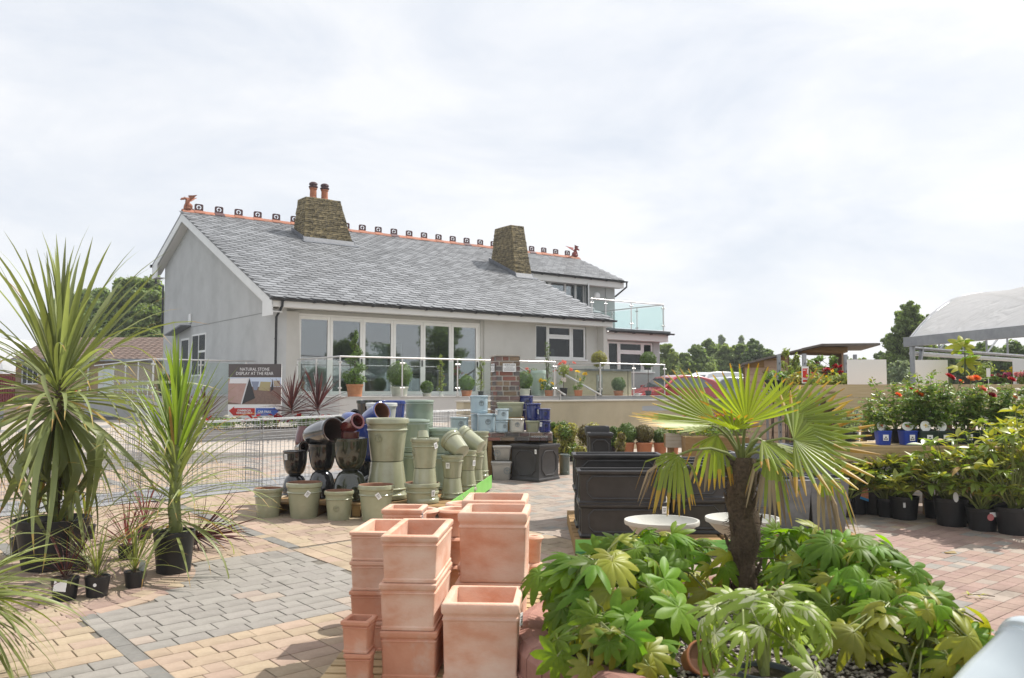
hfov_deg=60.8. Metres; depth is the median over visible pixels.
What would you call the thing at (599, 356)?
standard tree
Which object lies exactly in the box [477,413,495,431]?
glazed pot
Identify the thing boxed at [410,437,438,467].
glazed pot
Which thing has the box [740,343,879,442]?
garden shed
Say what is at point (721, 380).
parked car
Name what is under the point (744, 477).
fan palm
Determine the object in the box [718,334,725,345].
poplar
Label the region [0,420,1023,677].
paving
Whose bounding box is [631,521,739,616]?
fatsia
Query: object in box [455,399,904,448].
garden wall
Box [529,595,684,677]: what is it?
fatsia
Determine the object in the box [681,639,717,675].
broken pot
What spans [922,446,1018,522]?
rhododendron
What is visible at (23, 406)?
stone sacks
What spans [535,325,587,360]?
window
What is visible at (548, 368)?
slim shrub
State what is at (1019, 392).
rose bush
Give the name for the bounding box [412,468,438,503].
glazed pot
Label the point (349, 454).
glazed pot
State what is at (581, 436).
shrub
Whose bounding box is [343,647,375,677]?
terracotta planter
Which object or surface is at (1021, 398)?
rose bush
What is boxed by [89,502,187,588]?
grass plant
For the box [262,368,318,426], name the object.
red cordyline
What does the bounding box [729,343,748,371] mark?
broadleaf tree
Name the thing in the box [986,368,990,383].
plant label
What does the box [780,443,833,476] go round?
planter
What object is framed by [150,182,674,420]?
house
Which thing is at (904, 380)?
rose bush
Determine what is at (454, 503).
terracotta pot
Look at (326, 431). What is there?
glazed pot
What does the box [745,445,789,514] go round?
planter
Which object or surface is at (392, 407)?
glazed pot
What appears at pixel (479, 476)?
glazed pot
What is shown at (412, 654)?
terracotta planter
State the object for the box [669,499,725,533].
planter
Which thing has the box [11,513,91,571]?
plant tub
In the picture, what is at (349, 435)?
glazed pot
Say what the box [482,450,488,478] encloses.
glazed pot
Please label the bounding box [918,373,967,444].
rose bush
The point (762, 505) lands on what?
planter
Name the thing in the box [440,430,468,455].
glazed pot
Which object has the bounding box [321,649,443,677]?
pallet
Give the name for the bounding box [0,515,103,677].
palm shrub
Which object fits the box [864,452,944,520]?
rhododendron
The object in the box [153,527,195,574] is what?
plant pot
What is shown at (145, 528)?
red cordyline
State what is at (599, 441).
planter
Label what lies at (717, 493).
planter
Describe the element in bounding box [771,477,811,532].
planter
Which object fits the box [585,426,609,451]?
planter
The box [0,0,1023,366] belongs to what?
sky
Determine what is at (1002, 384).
rose bush
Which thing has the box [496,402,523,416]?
planter
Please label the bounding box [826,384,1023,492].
plant bench
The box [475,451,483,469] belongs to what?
glazed pot
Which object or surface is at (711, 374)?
parked van
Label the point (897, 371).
willow bush
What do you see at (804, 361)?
rack post
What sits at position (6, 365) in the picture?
white tunnel
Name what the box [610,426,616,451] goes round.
shrub
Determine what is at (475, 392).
door leaf
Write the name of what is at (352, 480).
glazed pot
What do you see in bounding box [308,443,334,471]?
glazed pot
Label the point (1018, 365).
blank sign
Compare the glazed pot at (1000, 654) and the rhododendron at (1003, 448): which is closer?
the glazed pot at (1000, 654)
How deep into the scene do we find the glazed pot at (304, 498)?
9.12 m
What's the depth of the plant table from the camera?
13.27 m
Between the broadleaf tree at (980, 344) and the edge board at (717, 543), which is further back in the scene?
the broadleaf tree at (980, 344)
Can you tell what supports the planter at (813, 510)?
on the pallet at (723, 538)
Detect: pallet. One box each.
[280,479,361,516]
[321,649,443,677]
[392,479,483,507]
[527,588,549,608]
[567,510,721,555]
[716,529,854,539]
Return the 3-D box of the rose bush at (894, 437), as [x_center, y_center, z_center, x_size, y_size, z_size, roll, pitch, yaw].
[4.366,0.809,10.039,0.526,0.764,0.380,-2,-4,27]
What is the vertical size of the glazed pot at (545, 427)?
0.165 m
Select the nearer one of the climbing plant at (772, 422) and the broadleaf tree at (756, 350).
the climbing plant at (772, 422)
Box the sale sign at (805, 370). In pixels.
[801,366,808,382]
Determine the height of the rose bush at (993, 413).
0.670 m
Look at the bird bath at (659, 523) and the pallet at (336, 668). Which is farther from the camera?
the bird bath at (659, 523)
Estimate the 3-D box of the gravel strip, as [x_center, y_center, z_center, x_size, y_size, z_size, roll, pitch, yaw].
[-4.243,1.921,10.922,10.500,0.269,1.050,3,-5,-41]
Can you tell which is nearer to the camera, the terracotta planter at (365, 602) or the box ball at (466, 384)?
the terracotta planter at (365, 602)
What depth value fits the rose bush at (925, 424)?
9.60 m
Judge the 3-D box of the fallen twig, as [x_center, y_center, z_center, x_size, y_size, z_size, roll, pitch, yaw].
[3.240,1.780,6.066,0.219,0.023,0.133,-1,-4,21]
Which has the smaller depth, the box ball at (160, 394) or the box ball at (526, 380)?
the box ball at (526, 380)
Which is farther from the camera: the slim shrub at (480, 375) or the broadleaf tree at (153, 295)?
the broadleaf tree at (153, 295)
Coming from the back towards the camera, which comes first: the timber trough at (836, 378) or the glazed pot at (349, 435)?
the timber trough at (836, 378)
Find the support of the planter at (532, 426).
on the display plinth
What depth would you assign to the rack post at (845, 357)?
13.48 m
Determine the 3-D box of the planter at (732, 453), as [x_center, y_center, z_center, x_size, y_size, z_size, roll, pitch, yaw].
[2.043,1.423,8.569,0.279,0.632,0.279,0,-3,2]
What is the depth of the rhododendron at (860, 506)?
9.37 m
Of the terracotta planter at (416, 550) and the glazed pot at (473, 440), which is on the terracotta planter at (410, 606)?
the terracotta planter at (416, 550)
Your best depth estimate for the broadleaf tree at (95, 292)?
61.27 m
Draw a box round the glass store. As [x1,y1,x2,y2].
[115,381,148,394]
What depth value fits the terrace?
25.03 m
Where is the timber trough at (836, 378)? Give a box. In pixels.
[787,369,846,439]
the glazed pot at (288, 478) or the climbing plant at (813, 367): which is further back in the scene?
the climbing plant at (813, 367)
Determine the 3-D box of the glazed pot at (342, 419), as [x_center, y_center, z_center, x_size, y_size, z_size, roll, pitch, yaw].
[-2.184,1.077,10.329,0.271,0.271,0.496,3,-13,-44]
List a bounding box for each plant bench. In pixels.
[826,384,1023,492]
[833,441,1023,514]
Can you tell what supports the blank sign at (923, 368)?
on the plant bench at (858, 392)
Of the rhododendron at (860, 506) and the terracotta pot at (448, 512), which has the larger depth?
the rhododendron at (860, 506)
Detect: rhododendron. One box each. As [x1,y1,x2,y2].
[832,460,887,514]
[832,462,888,517]
[840,453,928,517]
[847,459,912,514]
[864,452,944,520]
[892,456,971,518]
[895,427,993,526]
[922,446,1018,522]
[929,448,1023,531]
[946,417,1023,506]
[957,426,1023,535]
[970,404,1023,507]
[973,416,1023,486]
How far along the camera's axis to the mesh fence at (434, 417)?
13.42 m
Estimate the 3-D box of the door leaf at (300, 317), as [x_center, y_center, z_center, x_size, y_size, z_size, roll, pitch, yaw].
[-5.941,0.495,26.141,1.017,2.355,0.065,3,-4,-37]
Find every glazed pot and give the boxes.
[253,486,282,517]
[282,475,304,495]
[283,450,307,474]
[286,480,322,518]
[294,441,308,452]
[295,426,306,448]
[303,417,341,443]
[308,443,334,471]
[310,471,333,498]
[324,489,353,520]
[333,437,367,470]
[333,470,365,501]
[335,416,344,421]
[340,413,364,431]
[341,412,354,418]
[341,431,358,438]
[349,409,360,414]
[356,400,381,414]
[357,424,370,460]
[358,461,370,476]
[358,483,394,521]
[362,402,389,423]
[365,417,408,461]
[366,403,396,416]
[368,461,406,499]
[380,400,405,417]
[403,453,413,481]
[404,419,429,452]
[404,481,439,503]
[405,400,433,426]
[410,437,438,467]
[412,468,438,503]
[416,430,429,438]
[429,427,457,452]
[435,453,449,489]
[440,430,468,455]
[440,478,463,498]
[441,454,463,477]
[450,417,468,429]
[458,425,485,452]
[460,470,476,490]
[462,449,476,470]
[469,395,488,412]
[470,413,477,430]
[473,431,488,449]
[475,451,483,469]
[475,469,482,483]
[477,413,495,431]
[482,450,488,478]
[495,409,508,420]
[495,421,508,431]
[508,418,524,431]
[519,396,533,409]
[522,410,525,429]
[525,403,540,420]
[530,370,545,395]
[538,408,549,419]
[539,420,550,431]
[559,454,569,474]
[953,616,1023,677]
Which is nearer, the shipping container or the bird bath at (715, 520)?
the bird bath at (715, 520)
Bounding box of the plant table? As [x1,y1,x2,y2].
[761,391,814,439]
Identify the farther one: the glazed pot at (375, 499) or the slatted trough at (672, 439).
the slatted trough at (672, 439)
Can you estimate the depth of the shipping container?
49.95 m
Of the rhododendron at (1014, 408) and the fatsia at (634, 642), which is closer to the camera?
the fatsia at (634, 642)
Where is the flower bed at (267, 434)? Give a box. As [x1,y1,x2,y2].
[186,413,328,441]
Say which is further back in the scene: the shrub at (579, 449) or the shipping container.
the shipping container
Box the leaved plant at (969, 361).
[945,336,982,383]
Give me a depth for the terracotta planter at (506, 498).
5.59 m
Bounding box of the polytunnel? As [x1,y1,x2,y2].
[903,286,1023,427]
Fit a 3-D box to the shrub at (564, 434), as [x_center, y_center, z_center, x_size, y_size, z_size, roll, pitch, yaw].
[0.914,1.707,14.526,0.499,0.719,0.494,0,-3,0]
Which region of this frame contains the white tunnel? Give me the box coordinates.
[0,337,39,373]
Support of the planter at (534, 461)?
on the paving
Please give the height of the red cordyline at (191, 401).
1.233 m
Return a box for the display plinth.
[469,430,552,475]
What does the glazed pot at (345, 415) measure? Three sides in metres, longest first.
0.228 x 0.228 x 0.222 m
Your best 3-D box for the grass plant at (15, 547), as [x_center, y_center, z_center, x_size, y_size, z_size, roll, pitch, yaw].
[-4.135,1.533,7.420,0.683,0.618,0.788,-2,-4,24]
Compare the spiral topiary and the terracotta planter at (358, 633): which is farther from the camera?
the spiral topiary
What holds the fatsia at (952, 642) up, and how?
on the planting bed at (531, 631)
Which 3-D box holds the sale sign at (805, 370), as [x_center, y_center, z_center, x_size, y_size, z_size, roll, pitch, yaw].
[4.148,0.507,12.340,0.101,0.238,0.007,0,-3,0]
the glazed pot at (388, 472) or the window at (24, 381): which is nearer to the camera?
the glazed pot at (388, 472)
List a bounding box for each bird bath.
[624,515,699,535]
[705,512,779,537]
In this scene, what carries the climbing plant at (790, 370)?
on the paving
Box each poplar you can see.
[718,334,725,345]
[737,335,745,344]
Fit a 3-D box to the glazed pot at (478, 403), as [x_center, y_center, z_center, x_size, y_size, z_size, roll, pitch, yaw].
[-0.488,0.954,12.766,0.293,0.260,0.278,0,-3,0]
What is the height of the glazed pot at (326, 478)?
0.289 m
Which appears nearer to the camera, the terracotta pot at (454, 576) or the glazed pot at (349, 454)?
the terracotta pot at (454, 576)
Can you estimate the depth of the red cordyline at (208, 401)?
21.12 m
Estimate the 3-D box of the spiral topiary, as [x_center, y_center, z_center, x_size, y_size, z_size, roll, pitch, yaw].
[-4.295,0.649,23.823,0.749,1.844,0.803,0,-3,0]
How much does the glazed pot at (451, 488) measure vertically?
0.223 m
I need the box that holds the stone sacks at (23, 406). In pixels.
[19,405,50,419]
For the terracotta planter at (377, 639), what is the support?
on the pallet at (336, 668)
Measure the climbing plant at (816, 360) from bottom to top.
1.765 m
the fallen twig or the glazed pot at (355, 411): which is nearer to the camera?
the fallen twig
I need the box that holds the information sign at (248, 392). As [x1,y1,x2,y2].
[228,364,281,426]
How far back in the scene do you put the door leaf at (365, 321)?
27.38 m
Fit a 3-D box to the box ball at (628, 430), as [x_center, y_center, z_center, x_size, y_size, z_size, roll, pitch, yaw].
[2.011,1.748,15.216,0.379,0.593,0.396,0,-3,0]
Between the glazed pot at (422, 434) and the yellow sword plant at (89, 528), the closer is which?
the yellow sword plant at (89, 528)
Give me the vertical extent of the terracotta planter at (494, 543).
0.383 m
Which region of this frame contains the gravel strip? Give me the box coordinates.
[0,471,340,515]
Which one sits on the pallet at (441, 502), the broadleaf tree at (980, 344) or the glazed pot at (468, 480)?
the glazed pot at (468, 480)
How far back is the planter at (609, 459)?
7.97 m
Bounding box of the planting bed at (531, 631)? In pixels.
[517,577,993,677]
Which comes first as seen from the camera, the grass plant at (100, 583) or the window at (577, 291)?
the grass plant at (100, 583)
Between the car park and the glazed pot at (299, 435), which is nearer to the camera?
the glazed pot at (299, 435)
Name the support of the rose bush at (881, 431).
on the plant bench at (897, 448)
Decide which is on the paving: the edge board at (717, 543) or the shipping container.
the edge board at (717, 543)
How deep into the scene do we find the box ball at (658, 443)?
15.22 m
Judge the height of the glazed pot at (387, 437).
0.471 m
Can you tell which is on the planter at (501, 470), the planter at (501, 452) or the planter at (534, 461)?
the planter at (501, 452)
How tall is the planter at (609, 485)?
0.285 m
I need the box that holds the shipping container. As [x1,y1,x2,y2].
[0,374,14,405]
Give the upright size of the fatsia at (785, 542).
0.514 m
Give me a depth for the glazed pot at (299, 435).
10.23 m
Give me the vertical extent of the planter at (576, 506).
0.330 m
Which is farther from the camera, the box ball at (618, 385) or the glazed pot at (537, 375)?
the box ball at (618, 385)
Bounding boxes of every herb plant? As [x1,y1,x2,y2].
[839,407,862,440]
[855,407,875,439]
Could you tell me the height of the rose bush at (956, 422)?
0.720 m
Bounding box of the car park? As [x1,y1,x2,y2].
[0,406,1021,419]
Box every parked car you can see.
[632,375,725,398]
[709,377,739,398]
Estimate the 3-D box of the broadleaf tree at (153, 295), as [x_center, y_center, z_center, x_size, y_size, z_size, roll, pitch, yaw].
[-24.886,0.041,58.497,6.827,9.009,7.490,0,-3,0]
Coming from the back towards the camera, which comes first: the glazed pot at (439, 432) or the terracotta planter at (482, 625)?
the glazed pot at (439, 432)
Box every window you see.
[21,365,37,383]
[180,338,189,380]
[191,332,206,376]
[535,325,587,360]
[546,282,583,302]
[607,341,654,372]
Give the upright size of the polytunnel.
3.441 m
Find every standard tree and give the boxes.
[591,350,606,395]
[639,351,656,395]
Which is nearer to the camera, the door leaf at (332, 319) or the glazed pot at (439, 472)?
the glazed pot at (439, 472)
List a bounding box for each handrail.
[520,367,566,399]
[550,366,601,399]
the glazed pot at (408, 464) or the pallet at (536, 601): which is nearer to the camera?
the pallet at (536, 601)
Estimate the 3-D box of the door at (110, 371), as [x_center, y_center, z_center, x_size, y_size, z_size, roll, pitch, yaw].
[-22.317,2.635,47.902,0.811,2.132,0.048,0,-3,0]
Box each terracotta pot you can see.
[426,507,438,517]
[437,506,461,536]
[445,500,461,505]
[450,537,459,564]
[450,565,458,588]
[529,534,543,562]
[529,562,541,589]
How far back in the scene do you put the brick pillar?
13.07 m
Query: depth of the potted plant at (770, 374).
13.44 m
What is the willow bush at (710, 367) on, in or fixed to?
on the ground
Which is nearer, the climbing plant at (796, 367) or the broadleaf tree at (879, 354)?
the climbing plant at (796, 367)
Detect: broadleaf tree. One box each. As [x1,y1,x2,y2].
[54,287,109,336]
[89,274,164,336]
[660,343,687,375]
[677,352,699,374]
[687,344,718,371]
[701,338,720,356]
[711,343,739,371]
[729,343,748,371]
[738,338,770,373]
[760,350,773,358]
[873,350,885,359]
[880,300,940,367]
[931,344,971,397]
[951,344,996,383]
[975,341,999,375]
[980,338,1023,383]
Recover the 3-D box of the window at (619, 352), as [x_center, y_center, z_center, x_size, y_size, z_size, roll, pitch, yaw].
[4.644,0.727,34.220,2.580,1.205,0.160,3,-4,-37]
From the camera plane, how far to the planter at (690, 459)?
8.21 m
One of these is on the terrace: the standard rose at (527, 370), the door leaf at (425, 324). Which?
the standard rose at (527, 370)
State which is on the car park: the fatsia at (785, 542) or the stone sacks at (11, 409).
the stone sacks at (11, 409)
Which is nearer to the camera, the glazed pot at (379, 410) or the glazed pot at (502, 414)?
the glazed pot at (379, 410)
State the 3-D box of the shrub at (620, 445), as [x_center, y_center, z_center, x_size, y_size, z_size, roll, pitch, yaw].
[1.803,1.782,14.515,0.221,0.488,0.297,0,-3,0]
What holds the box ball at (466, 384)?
on the terrace
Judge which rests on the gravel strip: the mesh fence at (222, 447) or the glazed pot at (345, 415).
the mesh fence at (222, 447)
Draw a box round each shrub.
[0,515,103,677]
[436,353,444,395]
[476,357,484,394]
[544,341,552,389]
[550,422,557,442]
[553,420,578,460]
[574,446,586,451]
[576,422,598,449]
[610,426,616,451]
[614,431,625,451]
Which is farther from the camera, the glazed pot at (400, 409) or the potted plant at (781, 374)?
the potted plant at (781, 374)
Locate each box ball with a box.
[157,374,170,395]
[386,360,412,395]
[420,380,433,395]
[458,375,475,395]
[519,371,532,395]
[611,377,625,395]
[616,422,637,451]
[635,424,653,451]
[653,429,665,453]
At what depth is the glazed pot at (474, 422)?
12.85 m
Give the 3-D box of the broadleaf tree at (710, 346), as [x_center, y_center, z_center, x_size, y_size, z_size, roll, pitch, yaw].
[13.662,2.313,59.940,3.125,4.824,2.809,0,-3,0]
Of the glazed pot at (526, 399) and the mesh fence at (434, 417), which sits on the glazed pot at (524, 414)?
the glazed pot at (526, 399)
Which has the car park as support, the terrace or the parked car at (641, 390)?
the parked car at (641, 390)
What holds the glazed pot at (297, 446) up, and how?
on the glazed pot at (294, 462)
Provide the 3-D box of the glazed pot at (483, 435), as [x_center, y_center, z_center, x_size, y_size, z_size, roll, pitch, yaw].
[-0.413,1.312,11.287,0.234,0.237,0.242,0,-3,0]
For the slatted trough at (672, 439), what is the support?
on the paving
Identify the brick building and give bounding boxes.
[11,337,162,403]
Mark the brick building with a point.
(153, 346)
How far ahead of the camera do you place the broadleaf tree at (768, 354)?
54.84 m
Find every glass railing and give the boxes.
[94,358,254,395]
[296,355,556,396]
[555,363,666,395]
[590,298,664,330]
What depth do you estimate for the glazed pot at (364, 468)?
10.16 m
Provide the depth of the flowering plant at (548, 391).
27.39 m
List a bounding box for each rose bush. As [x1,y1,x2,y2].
[857,392,901,444]
[867,377,915,442]
[890,383,923,444]
[898,369,940,429]
[911,384,952,444]
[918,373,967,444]
[923,380,985,438]
[950,375,990,443]
[957,385,1015,444]
[972,383,1020,440]
[983,376,1023,444]
[997,386,1023,437]
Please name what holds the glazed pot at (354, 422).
on the glazed pot at (349, 435)
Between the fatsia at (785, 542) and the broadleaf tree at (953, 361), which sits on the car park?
the broadleaf tree at (953, 361)
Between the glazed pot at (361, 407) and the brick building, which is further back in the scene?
the brick building
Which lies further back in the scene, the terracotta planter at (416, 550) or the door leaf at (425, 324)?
the door leaf at (425, 324)
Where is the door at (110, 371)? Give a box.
[98,369,112,392]
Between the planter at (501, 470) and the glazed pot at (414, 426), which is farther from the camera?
the planter at (501, 470)
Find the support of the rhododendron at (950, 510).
on the paving
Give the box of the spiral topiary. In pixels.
[341,329,367,396]
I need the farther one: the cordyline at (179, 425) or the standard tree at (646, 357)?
the standard tree at (646, 357)
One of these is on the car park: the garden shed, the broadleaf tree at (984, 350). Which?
the broadleaf tree at (984, 350)
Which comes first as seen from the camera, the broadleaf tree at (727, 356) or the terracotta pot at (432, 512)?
the terracotta pot at (432, 512)
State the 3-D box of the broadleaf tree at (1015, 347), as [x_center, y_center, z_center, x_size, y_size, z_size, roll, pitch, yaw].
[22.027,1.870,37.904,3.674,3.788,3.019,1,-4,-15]
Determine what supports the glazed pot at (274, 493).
on the paving
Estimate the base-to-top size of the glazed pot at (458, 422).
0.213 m
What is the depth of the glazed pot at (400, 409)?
11.35 m
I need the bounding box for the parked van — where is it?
[692,372,742,377]
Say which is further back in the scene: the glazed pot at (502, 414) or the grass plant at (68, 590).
the glazed pot at (502, 414)
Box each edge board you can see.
[452,475,491,500]
[575,539,780,554]
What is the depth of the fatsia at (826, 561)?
4.21 m
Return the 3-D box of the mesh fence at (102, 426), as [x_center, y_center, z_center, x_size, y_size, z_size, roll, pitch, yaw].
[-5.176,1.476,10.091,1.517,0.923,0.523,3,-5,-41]
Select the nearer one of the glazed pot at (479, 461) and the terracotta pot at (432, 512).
the terracotta pot at (432, 512)
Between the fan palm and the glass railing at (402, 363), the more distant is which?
the glass railing at (402, 363)
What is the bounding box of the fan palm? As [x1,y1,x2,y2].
[632,363,879,614]
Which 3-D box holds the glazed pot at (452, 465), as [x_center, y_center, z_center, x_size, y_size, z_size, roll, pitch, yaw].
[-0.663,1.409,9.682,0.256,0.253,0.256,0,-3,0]
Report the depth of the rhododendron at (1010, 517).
8.31 m
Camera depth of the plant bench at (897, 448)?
9.40 m
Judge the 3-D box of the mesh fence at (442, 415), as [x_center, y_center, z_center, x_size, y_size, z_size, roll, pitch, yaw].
[-0.648,1.578,14.028,1.317,0.919,0.523,3,-5,-41]
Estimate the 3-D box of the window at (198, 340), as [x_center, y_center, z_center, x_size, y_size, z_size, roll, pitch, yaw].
[-11.174,0.568,31.139,0.056,1.518,1.624,3,-4,-37]
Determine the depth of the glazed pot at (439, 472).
10.26 m
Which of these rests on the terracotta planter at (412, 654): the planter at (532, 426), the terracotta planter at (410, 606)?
the terracotta planter at (410, 606)
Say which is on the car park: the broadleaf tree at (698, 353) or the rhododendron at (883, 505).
the broadleaf tree at (698, 353)
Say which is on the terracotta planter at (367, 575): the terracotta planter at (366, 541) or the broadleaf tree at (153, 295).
the terracotta planter at (366, 541)
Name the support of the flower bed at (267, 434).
on the paving
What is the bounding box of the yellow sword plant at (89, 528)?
[74,466,124,538]
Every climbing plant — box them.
[763,368,776,441]
[776,361,793,442]
[781,348,800,432]
[795,359,824,423]
[808,354,833,412]
[822,355,843,440]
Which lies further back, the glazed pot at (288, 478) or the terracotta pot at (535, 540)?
the glazed pot at (288, 478)
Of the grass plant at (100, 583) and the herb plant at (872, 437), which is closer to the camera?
the grass plant at (100, 583)
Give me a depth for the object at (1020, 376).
10.85 m
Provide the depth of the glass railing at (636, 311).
34.89 m
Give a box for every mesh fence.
[0,424,139,510]
[126,419,259,498]
[245,415,340,486]
[404,411,447,426]
[433,408,489,426]
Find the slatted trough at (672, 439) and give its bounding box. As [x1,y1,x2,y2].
[655,419,710,459]
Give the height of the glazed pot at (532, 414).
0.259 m
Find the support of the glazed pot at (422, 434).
in the glazed pot at (424, 452)
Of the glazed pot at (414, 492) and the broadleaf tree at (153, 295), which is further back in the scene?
the broadleaf tree at (153, 295)
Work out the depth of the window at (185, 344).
32.45 m
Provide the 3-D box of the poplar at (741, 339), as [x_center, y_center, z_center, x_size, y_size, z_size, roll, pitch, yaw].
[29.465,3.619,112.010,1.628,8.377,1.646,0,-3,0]
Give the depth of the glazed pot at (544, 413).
12.44 m
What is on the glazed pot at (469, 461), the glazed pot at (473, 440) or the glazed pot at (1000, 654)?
the glazed pot at (473, 440)
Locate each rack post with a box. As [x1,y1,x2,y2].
[777,354,781,442]
[802,354,806,384]
[843,354,847,374]
[853,355,858,440]
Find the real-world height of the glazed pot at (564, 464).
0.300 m
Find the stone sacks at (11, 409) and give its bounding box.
[3,404,41,417]
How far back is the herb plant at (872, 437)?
10.50 m
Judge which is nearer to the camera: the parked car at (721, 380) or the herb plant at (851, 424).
the herb plant at (851, 424)
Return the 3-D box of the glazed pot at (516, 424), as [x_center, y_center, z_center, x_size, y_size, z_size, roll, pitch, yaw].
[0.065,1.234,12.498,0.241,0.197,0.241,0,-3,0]
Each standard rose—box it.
[525,368,536,395]
[553,360,575,395]
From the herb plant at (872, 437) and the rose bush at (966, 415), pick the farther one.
the herb plant at (872, 437)
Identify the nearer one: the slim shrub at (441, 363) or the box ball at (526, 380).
the slim shrub at (441, 363)
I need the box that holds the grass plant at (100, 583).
[44,516,154,597]
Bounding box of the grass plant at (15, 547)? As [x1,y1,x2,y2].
[0,499,42,557]
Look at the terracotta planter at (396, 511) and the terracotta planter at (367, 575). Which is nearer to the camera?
the terracotta planter at (367, 575)
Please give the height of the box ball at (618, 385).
0.652 m
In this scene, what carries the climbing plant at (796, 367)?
on the paving
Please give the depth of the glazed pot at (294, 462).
9.83 m
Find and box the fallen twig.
[966,591,994,597]
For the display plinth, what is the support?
on the paving
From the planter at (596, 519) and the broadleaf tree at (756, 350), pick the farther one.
the broadleaf tree at (756, 350)
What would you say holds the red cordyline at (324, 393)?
in the flower bed at (267, 434)
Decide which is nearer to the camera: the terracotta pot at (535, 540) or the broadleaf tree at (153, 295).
the terracotta pot at (535, 540)
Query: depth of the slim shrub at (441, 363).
25.76 m
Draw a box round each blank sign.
[847,359,886,383]
[915,360,947,383]
[1012,359,1023,397]
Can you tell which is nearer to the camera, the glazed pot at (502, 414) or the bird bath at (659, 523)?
the bird bath at (659, 523)
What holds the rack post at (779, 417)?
on the paving
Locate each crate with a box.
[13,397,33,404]
[680,418,752,456]
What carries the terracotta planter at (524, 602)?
on the pallet at (336, 668)
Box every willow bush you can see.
[702,362,719,371]
[887,360,909,383]
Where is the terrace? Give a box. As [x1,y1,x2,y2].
[82,395,680,421]
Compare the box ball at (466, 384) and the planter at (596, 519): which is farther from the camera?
the box ball at (466, 384)
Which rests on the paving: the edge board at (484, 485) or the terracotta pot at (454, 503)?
the edge board at (484, 485)
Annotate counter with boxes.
[564,369,639,395]
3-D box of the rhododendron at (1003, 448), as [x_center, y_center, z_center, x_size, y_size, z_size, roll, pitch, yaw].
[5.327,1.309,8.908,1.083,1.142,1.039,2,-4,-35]
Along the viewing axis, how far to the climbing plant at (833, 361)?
13.74 m
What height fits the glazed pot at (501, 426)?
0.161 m
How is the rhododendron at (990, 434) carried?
on the paving
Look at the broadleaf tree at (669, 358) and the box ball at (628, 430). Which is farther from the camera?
the broadleaf tree at (669, 358)
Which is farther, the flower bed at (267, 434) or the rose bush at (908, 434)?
the flower bed at (267, 434)
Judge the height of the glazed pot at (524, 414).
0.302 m
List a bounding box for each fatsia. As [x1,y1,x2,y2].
[520,532,700,672]
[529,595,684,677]
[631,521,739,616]
[685,584,836,677]
[755,517,855,605]
[759,529,957,665]
[817,583,993,677]
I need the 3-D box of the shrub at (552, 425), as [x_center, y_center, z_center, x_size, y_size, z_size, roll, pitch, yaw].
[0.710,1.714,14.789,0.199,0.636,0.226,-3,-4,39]
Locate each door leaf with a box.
[299,315,329,394]
[329,317,362,394]
[362,319,393,394]
[393,321,422,394]
[423,322,450,394]
[451,324,477,394]
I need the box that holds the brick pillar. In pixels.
[489,355,520,429]
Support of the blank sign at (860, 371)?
on the plant bench at (858, 392)
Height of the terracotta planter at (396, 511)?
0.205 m
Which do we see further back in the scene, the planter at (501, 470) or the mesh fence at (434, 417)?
the mesh fence at (434, 417)
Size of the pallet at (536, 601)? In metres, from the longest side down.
1.146 x 1.100 x 0.140 m
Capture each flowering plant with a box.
[539,377,563,395]
[572,370,586,395]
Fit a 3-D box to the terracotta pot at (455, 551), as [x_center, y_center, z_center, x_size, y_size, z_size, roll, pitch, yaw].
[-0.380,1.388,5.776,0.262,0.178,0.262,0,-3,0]
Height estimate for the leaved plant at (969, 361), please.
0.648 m
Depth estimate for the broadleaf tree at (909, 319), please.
33.79 m
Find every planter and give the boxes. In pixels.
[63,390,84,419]
[340,614,377,653]
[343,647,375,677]
[349,519,401,560]
[349,560,383,590]
[349,590,381,620]
[374,621,381,650]
[379,561,452,630]
[379,616,443,677]
[381,504,427,518]
[381,518,452,582]
[441,585,522,677]
[454,571,528,612]
[458,503,530,582]
[461,493,528,508]
[491,460,511,479]
[493,445,511,460]
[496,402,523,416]
[510,442,559,481]
[525,420,541,431]
[571,452,662,490]
[573,489,578,527]
[575,467,666,503]
[577,502,666,537]
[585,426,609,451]
[586,432,612,451]
[664,462,724,499]
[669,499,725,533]
[681,457,703,461]
[703,451,736,511]
[725,476,767,513]
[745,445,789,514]
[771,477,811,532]
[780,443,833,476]
[798,475,848,532]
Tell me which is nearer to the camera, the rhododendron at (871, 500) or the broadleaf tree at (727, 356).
the rhododendron at (871, 500)
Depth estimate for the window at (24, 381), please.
48.03 m
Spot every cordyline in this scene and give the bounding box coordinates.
[0,233,226,572]
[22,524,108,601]
[56,517,109,572]
[69,320,286,589]
[92,488,168,559]
[108,473,168,539]
[181,485,258,550]
[186,387,215,413]
[191,386,231,426]
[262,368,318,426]
[286,367,353,423]
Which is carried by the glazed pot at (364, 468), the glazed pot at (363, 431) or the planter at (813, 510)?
the glazed pot at (363, 431)
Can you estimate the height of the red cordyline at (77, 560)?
0.479 m
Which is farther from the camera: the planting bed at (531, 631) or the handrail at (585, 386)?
the handrail at (585, 386)

